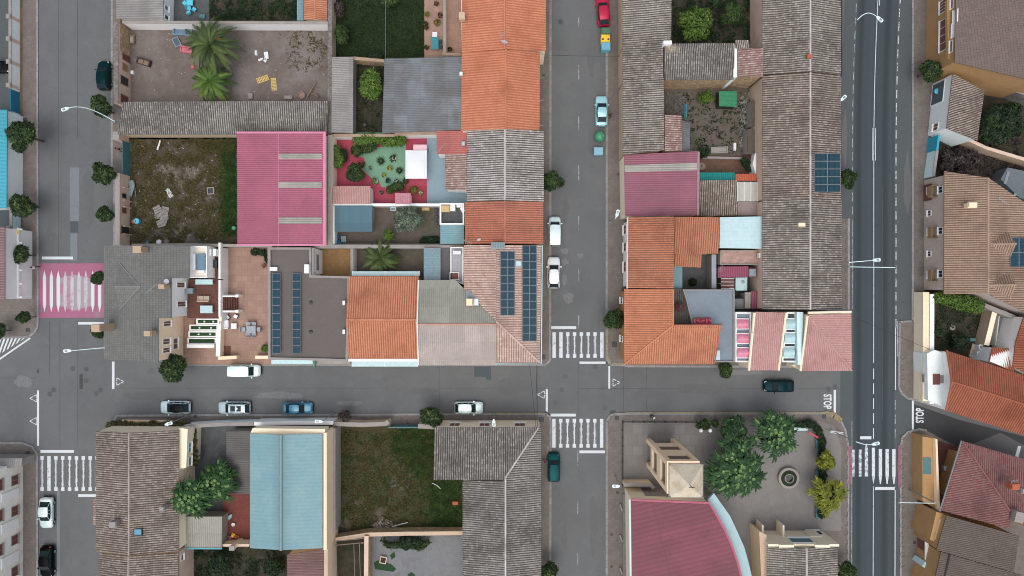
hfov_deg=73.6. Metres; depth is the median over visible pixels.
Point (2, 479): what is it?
window
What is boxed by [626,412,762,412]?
kerb
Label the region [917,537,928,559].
porch
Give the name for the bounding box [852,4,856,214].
lane dashes
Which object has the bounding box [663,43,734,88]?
house
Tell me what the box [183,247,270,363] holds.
patio
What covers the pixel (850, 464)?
kerb
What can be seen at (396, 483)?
weeds
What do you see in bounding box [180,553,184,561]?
window
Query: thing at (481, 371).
road patch
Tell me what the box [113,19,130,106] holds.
garden wall
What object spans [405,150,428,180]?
gazebo
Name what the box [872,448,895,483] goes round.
zebra crossing
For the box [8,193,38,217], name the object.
street tree
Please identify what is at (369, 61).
garden wall
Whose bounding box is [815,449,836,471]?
park tree
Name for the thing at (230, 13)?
weeds
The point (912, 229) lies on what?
kerb
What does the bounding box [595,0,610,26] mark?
parked car
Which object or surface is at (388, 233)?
garden tree
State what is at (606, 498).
kerb
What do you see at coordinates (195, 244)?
garden wall
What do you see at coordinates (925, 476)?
porch
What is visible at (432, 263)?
glass canopy
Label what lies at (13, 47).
garden wall
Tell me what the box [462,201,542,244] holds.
house
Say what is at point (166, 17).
window
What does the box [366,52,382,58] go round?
bush
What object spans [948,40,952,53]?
window
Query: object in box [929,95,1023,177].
yard
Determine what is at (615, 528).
pavement
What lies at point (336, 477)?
boundary wall
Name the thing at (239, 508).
paved terrace
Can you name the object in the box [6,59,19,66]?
wall pillar
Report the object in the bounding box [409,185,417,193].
plant pot
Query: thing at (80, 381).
drain cover
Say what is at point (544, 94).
pavement
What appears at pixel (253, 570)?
weeds
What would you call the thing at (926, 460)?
teal door
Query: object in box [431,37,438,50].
table
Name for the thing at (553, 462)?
parked car
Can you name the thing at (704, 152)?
bush
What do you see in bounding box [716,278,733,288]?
pergola
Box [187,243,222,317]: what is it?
terrace
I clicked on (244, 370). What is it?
parked van
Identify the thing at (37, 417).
stop line
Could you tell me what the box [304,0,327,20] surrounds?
lean to
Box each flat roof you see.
[735,311,750,361]
[773,311,802,369]
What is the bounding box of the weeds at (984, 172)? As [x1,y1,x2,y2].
[937,138,1022,177]
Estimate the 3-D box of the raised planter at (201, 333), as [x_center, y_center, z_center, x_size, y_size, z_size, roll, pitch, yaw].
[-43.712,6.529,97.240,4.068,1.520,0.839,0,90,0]
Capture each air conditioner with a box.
[972,350,979,355]
[974,344,982,349]
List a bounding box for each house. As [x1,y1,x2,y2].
[0,227,31,299]
[0,466,22,575]
[95,426,194,555]
[99,547,193,575]
[268,247,349,360]
[346,276,421,360]
[416,280,496,364]
[433,420,540,575]
[459,0,545,64]
[459,49,543,132]
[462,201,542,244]
[464,242,542,364]
[467,129,543,240]
[618,0,671,87]
[619,78,663,159]
[619,289,720,364]
[622,217,673,287]
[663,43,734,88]
[674,217,719,267]
[721,40,762,88]
[738,311,786,370]
[749,72,840,201]
[750,0,841,84]
[750,198,841,309]
[756,519,838,575]
[786,311,852,370]
[911,502,1018,571]
[911,544,1021,575]
[923,171,1023,315]
[926,0,1023,97]
[927,350,1023,434]
[928,74,983,146]
[939,441,1023,527]
[992,316,1023,374]
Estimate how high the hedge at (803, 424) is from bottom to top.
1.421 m
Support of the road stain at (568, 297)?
on the road at (72, 416)
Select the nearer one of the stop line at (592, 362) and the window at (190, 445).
the window at (190, 445)
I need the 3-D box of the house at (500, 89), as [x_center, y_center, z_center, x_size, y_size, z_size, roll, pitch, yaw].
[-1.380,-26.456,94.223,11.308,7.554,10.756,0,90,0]
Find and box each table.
[186,0,194,5]
[195,279,212,283]
[200,306,213,312]
[231,323,236,328]
[246,326,255,332]
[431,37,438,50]
[700,162,704,169]
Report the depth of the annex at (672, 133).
93.37 m
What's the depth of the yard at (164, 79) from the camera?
97.86 m
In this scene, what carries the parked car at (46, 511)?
on the road at (72, 416)
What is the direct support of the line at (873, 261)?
on the road surface at (868, 120)
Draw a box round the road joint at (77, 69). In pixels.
[77,0,77,139]
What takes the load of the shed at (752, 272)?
on the yard at (698, 274)
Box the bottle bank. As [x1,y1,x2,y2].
[594,131,604,141]
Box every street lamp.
[61,107,116,122]
[63,347,104,352]
[165,414,189,425]
[315,413,333,422]
[492,413,495,426]
[608,209,619,222]
[612,475,619,487]
[830,429,879,445]
[842,13,882,31]
[842,258,880,262]
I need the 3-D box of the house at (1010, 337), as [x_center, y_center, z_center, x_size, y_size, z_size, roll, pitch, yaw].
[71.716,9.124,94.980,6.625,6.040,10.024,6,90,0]
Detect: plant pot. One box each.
[371,177,377,184]
[389,154,395,162]
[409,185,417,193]
[433,19,439,26]
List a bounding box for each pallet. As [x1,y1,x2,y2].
[153,205,162,213]
[155,212,161,218]
[156,219,165,227]
[160,212,168,218]
[161,206,168,213]
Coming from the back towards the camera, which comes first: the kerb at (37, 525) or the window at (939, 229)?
the kerb at (37, 525)
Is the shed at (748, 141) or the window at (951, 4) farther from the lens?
the shed at (748, 141)
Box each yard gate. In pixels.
[122,140,129,175]
[388,424,417,427]
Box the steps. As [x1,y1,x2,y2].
[222,294,242,312]
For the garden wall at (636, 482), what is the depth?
95.80 m
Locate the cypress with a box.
[688,278,697,286]
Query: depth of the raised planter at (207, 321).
96.00 m
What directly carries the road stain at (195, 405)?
on the road at (72, 416)
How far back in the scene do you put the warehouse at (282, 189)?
93.13 m
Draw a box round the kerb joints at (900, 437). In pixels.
[845,221,904,566]
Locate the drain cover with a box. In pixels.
[79,374,81,388]
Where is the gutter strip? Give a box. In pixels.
[20,0,22,228]
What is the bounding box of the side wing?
[93,498,95,524]
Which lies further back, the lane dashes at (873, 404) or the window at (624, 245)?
the lane dashes at (873, 404)
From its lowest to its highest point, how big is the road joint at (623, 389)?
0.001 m
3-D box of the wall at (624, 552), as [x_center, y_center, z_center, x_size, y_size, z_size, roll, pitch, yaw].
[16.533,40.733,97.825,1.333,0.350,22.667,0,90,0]
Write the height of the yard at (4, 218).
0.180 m
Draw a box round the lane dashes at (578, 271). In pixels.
[577,15,578,565]
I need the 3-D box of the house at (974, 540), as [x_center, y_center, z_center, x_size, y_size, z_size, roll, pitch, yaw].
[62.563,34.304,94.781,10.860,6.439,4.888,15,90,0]
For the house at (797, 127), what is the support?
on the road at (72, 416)
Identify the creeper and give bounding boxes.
[104,419,190,428]
[193,428,199,465]
[250,247,267,263]
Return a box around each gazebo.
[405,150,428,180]
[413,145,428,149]
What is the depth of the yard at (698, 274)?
97.85 m
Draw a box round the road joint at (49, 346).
[49,321,49,371]
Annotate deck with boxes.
[224,346,230,355]
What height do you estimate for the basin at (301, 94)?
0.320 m
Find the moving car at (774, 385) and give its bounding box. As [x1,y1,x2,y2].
[763,379,794,393]
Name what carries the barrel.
on the yard at (188, 224)
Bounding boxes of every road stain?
[14,375,31,386]
[47,110,55,161]
[60,512,69,559]
[192,400,198,412]
[254,391,301,398]
[314,368,338,376]
[336,401,362,405]
[560,248,568,253]
[562,196,568,224]
[562,274,566,284]
[563,293,573,303]
[588,105,594,172]
[732,369,762,374]
[842,109,846,167]
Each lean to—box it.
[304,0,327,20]
[332,186,373,203]
[680,120,689,151]
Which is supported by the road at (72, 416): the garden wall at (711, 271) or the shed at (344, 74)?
the garden wall at (711, 271)
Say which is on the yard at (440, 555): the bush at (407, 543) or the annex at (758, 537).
the bush at (407, 543)
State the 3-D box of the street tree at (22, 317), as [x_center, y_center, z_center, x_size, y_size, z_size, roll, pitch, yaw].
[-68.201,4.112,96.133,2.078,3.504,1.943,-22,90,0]
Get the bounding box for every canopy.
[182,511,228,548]
[271,360,312,363]
[297,0,305,20]
[316,361,350,363]
[335,206,374,231]
[352,271,420,275]
[352,361,417,366]
[424,248,440,279]
[440,225,464,243]
[673,266,681,287]
[700,172,734,179]
[735,174,756,181]
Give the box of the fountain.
[777,467,799,488]
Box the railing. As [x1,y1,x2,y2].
[622,421,697,485]
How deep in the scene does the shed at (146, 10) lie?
94.93 m
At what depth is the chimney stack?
95.07 m
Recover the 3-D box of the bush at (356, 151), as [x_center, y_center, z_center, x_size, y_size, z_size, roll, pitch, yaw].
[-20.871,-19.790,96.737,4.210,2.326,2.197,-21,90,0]
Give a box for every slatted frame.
[256,74,268,83]
[271,78,276,90]
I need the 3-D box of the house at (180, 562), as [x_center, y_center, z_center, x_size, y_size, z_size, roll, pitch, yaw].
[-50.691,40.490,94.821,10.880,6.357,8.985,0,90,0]
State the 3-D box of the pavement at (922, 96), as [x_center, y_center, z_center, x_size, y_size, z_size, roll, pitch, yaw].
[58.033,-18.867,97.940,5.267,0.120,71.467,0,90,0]
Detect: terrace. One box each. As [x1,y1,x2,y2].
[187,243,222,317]
[190,246,217,277]
[208,249,217,278]
[223,494,249,538]
[440,203,464,226]
[682,289,734,361]
[716,250,759,264]
[730,202,758,216]
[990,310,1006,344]
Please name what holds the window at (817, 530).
in the house at (809, 552)
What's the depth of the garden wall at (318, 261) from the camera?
95.61 m
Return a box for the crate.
[199,14,205,18]
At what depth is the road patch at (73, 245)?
97.99 m
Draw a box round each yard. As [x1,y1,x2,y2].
[0,0,9,110]
[0,210,8,227]
[128,138,236,245]
[130,29,327,138]
[174,0,208,20]
[194,546,291,575]
[195,426,250,510]
[209,0,296,20]
[312,247,351,275]
[336,0,423,58]
[336,531,363,575]
[338,207,466,244]
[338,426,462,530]
[356,64,383,131]
[356,132,383,133]
[357,249,463,286]
[371,535,462,575]
[424,0,461,57]
[427,138,466,203]
[664,85,752,155]
[670,249,772,311]
[671,0,749,47]
[700,156,748,173]
[924,290,991,357]
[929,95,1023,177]
[937,441,958,505]
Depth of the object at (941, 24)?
94.24 m
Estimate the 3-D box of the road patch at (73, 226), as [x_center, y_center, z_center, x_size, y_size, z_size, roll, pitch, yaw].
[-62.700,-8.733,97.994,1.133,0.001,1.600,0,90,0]
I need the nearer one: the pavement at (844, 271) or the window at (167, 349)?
the window at (167, 349)
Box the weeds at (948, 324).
[936,304,983,349]
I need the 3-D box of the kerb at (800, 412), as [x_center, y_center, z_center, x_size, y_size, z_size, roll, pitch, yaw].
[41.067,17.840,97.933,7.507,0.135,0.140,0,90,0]
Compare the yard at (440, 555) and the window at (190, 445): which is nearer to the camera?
the window at (190, 445)
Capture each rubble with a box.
[133,33,324,95]
[136,143,217,239]
[372,516,395,527]
[665,92,685,114]
[738,92,749,147]
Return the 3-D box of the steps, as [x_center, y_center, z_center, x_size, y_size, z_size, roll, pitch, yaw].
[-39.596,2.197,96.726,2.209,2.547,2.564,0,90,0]
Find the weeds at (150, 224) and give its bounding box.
[130,137,223,243]
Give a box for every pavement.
[0,0,36,336]
[0,444,35,575]
[113,0,121,173]
[115,415,549,565]
[182,0,549,363]
[608,0,626,362]
[608,414,846,575]
[624,362,786,366]
[842,219,847,308]
[900,0,935,398]
[902,430,1023,575]
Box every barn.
[118,101,328,137]
[382,57,461,133]
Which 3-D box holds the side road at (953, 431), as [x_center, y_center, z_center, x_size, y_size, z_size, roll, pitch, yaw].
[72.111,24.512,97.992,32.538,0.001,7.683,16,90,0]
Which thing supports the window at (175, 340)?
in the villa
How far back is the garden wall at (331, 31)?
95.50 m
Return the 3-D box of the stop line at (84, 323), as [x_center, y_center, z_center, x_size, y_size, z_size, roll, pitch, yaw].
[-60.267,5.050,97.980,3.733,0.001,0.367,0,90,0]
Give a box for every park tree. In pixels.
[703,435,766,501]
[718,414,747,442]
[744,407,798,462]
[805,474,849,519]
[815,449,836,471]
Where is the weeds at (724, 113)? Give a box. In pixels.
[671,91,745,153]
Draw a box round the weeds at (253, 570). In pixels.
[193,549,284,575]
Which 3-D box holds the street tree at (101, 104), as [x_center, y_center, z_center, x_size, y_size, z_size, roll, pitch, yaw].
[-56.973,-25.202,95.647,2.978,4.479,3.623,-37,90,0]
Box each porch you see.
[912,433,939,509]
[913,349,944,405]
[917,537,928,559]
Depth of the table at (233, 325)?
97.39 m
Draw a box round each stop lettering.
[823,394,831,408]
[916,408,923,422]
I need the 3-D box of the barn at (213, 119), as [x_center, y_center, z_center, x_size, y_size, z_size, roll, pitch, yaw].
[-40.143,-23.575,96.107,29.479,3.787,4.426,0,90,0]
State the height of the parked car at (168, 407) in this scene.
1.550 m
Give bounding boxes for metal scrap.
[128,180,135,196]
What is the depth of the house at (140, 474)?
91.81 m
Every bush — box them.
[205,552,232,575]
[261,344,267,351]
[262,559,285,575]
[333,145,343,168]
[334,1,344,18]
[334,25,348,44]
[339,148,347,163]
[350,142,377,157]
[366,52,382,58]
[380,0,400,7]
[380,537,431,550]
[385,181,403,193]
[397,536,421,550]
[675,302,684,311]
[696,418,711,429]
[697,90,713,105]
[699,147,710,159]
[711,419,718,427]
[740,154,750,164]
[740,157,750,171]
[934,324,944,336]
[939,146,981,173]
[951,332,969,349]
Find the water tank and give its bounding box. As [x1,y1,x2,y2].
[734,277,746,290]
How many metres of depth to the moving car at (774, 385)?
97.00 m
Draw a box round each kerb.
[0,442,38,575]
[1,0,38,338]
[111,0,112,166]
[113,179,114,245]
[113,413,551,559]
[187,0,551,365]
[493,412,541,413]
[605,53,625,365]
[605,412,824,575]
[607,328,623,364]
[626,365,791,367]
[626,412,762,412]
[774,412,824,412]
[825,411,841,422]
[841,420,848,560]
[847,218,849,309]
[848,446,851,483]
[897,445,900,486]
[898,0,930,405]
[899,428,926,575]
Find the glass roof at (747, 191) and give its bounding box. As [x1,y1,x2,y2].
[737,182,757,200]
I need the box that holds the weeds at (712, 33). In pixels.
[672,0,749,42]
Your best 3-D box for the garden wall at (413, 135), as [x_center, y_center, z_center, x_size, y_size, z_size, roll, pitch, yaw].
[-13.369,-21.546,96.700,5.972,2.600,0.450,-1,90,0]
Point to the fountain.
(788, 478)
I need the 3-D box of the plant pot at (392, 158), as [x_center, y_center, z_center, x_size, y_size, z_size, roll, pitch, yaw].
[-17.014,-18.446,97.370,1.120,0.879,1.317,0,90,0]
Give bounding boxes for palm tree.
[183,17,245,74]
[191,62,237,100]
[363,238,402,270]
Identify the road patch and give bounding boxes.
[57,489,59,575]
[70,167,78,220]
[70,221,77,232]
[70,234,76,260]
[474,367,490,376]
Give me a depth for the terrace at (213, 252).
95.10 m
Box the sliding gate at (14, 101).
[10,89,19,113]
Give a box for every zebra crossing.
[40,456,95,490]
[41,460,91,486]
[43,270,100,311]
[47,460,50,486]
[63,272,86,310]
[552,332,603,357]
[552,336,603,353]
[552,419,602,447]
[552,423,602,443]
[559,423,595,443]
[566,336,596,353]
[852,445,867,476]
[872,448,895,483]
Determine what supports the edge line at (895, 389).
on the road at (903, 409)
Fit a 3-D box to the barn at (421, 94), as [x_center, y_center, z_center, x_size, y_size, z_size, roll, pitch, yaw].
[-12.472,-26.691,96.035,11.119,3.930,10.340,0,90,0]
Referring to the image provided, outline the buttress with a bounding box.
[619,504,622,573]
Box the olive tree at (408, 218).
[392,206,424,232]
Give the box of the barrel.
[133,218,140,223]
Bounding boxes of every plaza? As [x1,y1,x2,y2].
[624,421,840,574]
[624,424,697,486]
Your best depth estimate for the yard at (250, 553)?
97.85 m
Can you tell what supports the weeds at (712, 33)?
on the yard at (726, 34)
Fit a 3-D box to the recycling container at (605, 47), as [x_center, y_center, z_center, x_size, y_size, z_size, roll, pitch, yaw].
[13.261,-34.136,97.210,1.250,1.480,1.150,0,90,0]
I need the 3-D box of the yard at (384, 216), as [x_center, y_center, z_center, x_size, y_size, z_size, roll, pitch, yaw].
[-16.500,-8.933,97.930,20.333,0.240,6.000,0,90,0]
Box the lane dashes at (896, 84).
[895,0,900,327]
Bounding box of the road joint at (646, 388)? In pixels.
[646,368,646,411]
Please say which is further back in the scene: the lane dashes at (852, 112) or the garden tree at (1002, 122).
the lane dashes at (852, 112)
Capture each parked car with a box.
[0,61,7,74]
[37,496,55,527]
[37,545,55,575]
[95,61,112,90]
[160,400,191,414]
[218,401,251,415]
[282,401,313,415]
[454,401,483,415]
[546,257,561,288]
[546,452,560,481]
[594,96,608,126]
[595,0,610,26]
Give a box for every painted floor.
[337,138,426,202]
[359,144,405,186]
[394,186,426,202]
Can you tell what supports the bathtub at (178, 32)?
on the yard at (164, 79)
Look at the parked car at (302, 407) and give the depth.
97.02 m
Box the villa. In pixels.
[91,246,194,361]
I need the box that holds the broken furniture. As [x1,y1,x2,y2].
[258,52,268,62]
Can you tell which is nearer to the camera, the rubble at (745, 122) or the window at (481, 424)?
the window at (481, 424)
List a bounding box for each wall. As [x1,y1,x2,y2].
[8,0,19,91]
[9,111,20,228]
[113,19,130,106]
[115,173,131,245]
[122,20,327,30]
[122,418,188,422]
[132,243,276,247]
[184,419,259,427]
[187,344,215,347]
[216,321,224,355]
[218,355,239,359]
[219,248,227,320]
[223,539,249,546]
[254,418,337,425]
[255,355,267,358]
[313,245,463,248]
[314,249,322,273]
[324,539,335,575]
[328,0,335,134]
[328,135,336,244]
[329,425,340,530]
[331,134,394,139]
[333,203,439,206]
[333,206,337,244]
[333,418,391,426]
[335,244,463,244]
[335,527,462,541]
[350,248,356,274]
[354,57,383,66]
[364,535,371,575]
[395,132,436,138]
[418,421,434,428]
[442,53,461,56]
[443,0,446,52]
[622,479,654,489]
[623,493,625,575]
[703,156,741,159]
[707,254,715,287]
[749,153,755,173]
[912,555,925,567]
[913,292,928,400]
[919,294,933,403]
[924,150,938,177]
[926,135,939,152]
[932,293,1018,318]
[959,140,1023,166]
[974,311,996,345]
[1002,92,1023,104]
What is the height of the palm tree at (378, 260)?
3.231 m
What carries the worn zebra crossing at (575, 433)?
on the road at (72, 416)
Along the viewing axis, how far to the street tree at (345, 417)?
95.08 m
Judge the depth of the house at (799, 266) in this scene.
91.85 m
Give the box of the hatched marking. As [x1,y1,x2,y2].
[0,338,23,351]
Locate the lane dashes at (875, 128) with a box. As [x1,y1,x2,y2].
[875,0,879,159]
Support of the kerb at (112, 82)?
on the road at (72, 416)
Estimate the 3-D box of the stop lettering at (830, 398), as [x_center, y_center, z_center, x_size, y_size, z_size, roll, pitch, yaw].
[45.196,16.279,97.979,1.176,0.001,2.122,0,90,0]
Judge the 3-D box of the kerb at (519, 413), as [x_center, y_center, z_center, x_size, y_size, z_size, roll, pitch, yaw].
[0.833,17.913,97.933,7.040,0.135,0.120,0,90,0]
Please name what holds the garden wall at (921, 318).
on the pavement at (922, 96)
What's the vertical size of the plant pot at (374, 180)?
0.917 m
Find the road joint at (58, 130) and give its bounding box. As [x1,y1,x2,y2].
[58,0,58,262]
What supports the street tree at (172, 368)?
on the pavement at (544, 94)
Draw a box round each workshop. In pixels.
[0,110,22,209]
[718,216,761,249]
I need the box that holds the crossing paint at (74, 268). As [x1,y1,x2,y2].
[39,263,103,317]
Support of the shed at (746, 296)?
on the yard at (698, 274)
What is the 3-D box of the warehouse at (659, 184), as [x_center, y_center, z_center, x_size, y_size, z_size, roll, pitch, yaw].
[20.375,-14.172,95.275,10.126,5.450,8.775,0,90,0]
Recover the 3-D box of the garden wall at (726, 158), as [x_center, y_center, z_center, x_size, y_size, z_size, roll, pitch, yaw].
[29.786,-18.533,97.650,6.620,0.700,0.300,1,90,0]
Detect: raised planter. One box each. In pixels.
[187,337,215,343]
[188,331,215,336]
[189,324,217,330]
[196,318,219,323]
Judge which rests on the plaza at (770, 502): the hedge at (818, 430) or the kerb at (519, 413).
the hedge at (818, 430)
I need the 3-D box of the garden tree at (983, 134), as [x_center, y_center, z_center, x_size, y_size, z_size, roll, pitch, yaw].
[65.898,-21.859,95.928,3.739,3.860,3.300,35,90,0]
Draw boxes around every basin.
[298,91,304,98]
[379,555,387,563]
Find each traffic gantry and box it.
[842,266,896,268]
[897,489,935,503]
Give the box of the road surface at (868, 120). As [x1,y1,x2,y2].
[853,0,898,575]
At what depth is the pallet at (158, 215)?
97.75 m
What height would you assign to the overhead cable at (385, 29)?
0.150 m
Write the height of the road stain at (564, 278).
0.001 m
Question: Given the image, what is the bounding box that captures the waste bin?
[593,147,602,155]
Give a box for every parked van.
[227,364,261,377]
[547,216,561,246]
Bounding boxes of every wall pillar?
[6,14,19,22]
[6,36,19,44]
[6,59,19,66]
[6,83,19,90]
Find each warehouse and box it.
[236,132,327,246]
[250,425,337,550]
[619,151,699,218]
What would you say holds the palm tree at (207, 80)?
on the yard at (164, 79)
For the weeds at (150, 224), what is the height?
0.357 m
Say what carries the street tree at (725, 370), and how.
on the pavement at (736, 363)
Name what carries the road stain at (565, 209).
on the road at (72, 416)
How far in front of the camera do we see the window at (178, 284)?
93.91 m
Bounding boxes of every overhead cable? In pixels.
[385,1,385,57]
[851,315,929,349]
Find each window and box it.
[0,477,3,490]
[0,508,3,521]
[0,542,3,555]
[11,473,19,486]
[11,504,19,516]
[11,532,19,546]
[11,564,19,575]
[162,337,170,344]
[162,346,170,353]
[163,320,171,326]
[164,4,169,12]
[164,13,169,20]
[173,337,178,349]
[176,282,185,287]
[177,300,186,306]
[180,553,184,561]
[188,441,192,452]
[188,455,192,466]
[449,422,460,426]
[479,422,490,426]
[514,422,525,426]
[622,224,626,235]
[622,242,626,252]
[622,261,625,272]
[787,537,814,542]
[805,529,823,534]
[926,210,931,216]
[926,250,930,256]
[931,122,938,131]
[937,186,942,194]
[937,227,942,234]
[937,269,942,277]
[938,0,945,15]
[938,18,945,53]
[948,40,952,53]
[949,0,953,9]
[950,23,954,38]
[952,8,957,24]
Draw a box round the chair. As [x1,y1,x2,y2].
[239,327,245,331]
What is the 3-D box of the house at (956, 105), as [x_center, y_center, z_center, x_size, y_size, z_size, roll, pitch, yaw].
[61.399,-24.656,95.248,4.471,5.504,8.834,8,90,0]
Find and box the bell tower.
[646,438,703,497]
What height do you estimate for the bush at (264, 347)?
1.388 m
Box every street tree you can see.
[0,322,11,338]
[4,120,43,153]
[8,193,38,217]
[13,244,35,263]
[15,311,36,323]
[90,94,114,117]
[90,270,103,284]
[90,329,103,338]
[91,161,116,184]
[95,204,114,221]
[158,353,186,382]
[337,409,351,421]
[419,406,443,427]
[541,560,558,575]
[544,170,564,191]
[603,308,623,328]
[718,362,732,378]
[838,560,856,575]
[841,168,857,189]
[917,59,942,82]
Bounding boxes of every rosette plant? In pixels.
[376,155,383,165]
[396,166,404,174]
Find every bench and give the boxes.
[693,318,712,324]
[796,427,808,430]
[815,506,821,519]
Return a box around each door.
[120,74,128,87]
[120,93,128,102]
[120,225,129,233]
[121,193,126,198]
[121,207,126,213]
[122,52,130,63]
[122,62,127,71]
[316,254,318,269]
[923,183,931,201]
[923,457,930,473]
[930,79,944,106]
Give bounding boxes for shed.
[116,0,173,20]
[226,428,251,493]
[287,547,323,575]
[331,57,356,133]
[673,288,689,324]
[716,91,736,109]
[716,265,747,277]
[735,298,743,308]
[739,292,750,307]
[743,129,754,154]
[746,100,754,128]
[748,268,756,276]
[751,291,761,308]
[990,167,1023,201]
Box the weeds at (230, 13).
[209,0,296,19]
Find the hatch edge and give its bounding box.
[0,338,30,358]
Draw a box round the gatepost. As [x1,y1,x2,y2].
[113,132,128,142]
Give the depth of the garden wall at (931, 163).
96.51 m
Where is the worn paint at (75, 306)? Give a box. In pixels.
[56,275,90,310]
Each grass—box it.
[196,138,236,155]
[212,137,236,239]
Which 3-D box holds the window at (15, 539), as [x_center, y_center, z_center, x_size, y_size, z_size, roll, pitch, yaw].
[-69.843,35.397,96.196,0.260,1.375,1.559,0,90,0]
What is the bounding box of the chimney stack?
[229,538,242,550]
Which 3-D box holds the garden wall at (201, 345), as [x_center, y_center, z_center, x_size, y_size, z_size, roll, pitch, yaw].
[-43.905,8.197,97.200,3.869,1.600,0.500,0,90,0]
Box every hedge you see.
[352,131,407,147]
[419,236,437,243]
[792,420,811,428]
[807,418,827,518]
[933,291,985,314]
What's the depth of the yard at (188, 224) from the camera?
97.86 m
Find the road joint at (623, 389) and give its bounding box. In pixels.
[623,366,623,412]
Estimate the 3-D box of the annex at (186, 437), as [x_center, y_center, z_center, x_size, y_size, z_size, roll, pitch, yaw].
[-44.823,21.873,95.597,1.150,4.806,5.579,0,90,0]
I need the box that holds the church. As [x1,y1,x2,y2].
[625,487,751,575]
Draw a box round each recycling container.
[600,35,609,44]
[601,27,609,34]
[601,42,609,52]
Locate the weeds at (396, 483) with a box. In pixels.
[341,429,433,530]
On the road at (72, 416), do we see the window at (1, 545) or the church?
the church
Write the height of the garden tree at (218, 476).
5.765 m
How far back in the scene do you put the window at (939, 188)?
94.30 m
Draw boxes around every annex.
[0,454,35,467]
[179,426,200,468]
[436,131,466,157]
[441,248,449,279]
[445,154,466,192]
[450,247,463,284]
[658,115,681,152]
[694,180,736,216]
[750,523,766,575]
[970,347,1014,371]
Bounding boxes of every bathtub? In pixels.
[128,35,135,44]
[173,29,184,35]
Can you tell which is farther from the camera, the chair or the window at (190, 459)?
the chair
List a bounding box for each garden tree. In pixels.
[169,475,212,518]
[196,457,241,503]
[345,162,365,181]
[358,66,382,100]
[383,228,393,240]
[677,6,713,42]
[708,0,721,7]
[719,1,742,24]
[978,116,991,143]
[980,101,1023,145]
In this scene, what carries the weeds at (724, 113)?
on the yard at (700, 120)
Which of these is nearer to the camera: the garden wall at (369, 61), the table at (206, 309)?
the table at (206, 309)
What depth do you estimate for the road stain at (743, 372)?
97.98 m
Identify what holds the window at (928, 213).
in the house at (973, 236)
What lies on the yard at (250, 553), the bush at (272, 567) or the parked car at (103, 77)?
the bush at (272, 567)
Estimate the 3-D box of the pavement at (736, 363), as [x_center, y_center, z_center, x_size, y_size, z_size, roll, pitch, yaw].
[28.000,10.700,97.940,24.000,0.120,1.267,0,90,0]
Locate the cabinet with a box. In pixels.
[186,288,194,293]
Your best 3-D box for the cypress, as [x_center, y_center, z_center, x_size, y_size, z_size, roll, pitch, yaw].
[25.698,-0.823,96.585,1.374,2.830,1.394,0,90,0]
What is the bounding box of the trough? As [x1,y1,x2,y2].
[710,146,727,153]
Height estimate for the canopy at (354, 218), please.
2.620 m
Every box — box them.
[248,93,252,98]
[284,95,292,99]
[341,236,346,241]
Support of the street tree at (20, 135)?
on the pavement at (11, 310)
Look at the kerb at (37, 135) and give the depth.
97.87 m
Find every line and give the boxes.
[37,390,38,445]
[40,450,73,452]
[42,257,72,258]
[78,322,103,324]
[78,494,95,496]
[112,362,113,388]
[546,389,547,411]
[551,326,575,328]
[551,414,575,415]
[579,362,605,363]
[579,450,604,452]
[608,366,609,388]
[834,390,835,412]
[851,220,852,563]
[860,436,870,438]
[873,3,877,558]
[875,487,895,489]
[895,321,895,536]
[897,321,897,355]
[912,401,913,429]
[1015,446,1020,456]
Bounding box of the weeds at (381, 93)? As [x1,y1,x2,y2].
[356,64,382,130]
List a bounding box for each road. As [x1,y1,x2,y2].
[0,0,1023,575]
[840,0,911,575]
[914,404,1023,446]
[974,433,1023,458]
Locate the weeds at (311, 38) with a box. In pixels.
[279,30,327,71]
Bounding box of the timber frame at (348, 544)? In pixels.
[334,538,363,575]
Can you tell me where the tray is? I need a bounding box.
[172,36,181,47]
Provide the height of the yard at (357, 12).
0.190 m
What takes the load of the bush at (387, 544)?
on the yard at (440, 555)
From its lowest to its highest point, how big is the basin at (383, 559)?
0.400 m
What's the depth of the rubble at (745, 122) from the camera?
97.76 m
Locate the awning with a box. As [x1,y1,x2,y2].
[395,193,411,203]
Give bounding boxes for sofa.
[136,56,151,66]
[180,45,192,53]
[197,296,210,301]
[222,320,228,328]
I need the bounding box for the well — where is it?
[207,187,214,194]
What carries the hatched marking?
on the road at (72, 416)
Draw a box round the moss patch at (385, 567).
[374,560,395,571]
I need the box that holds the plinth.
[968,343,974,356]
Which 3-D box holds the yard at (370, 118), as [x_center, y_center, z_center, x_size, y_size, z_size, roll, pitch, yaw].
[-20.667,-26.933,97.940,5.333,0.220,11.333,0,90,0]
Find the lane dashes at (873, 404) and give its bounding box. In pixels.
[873,369,873,438]

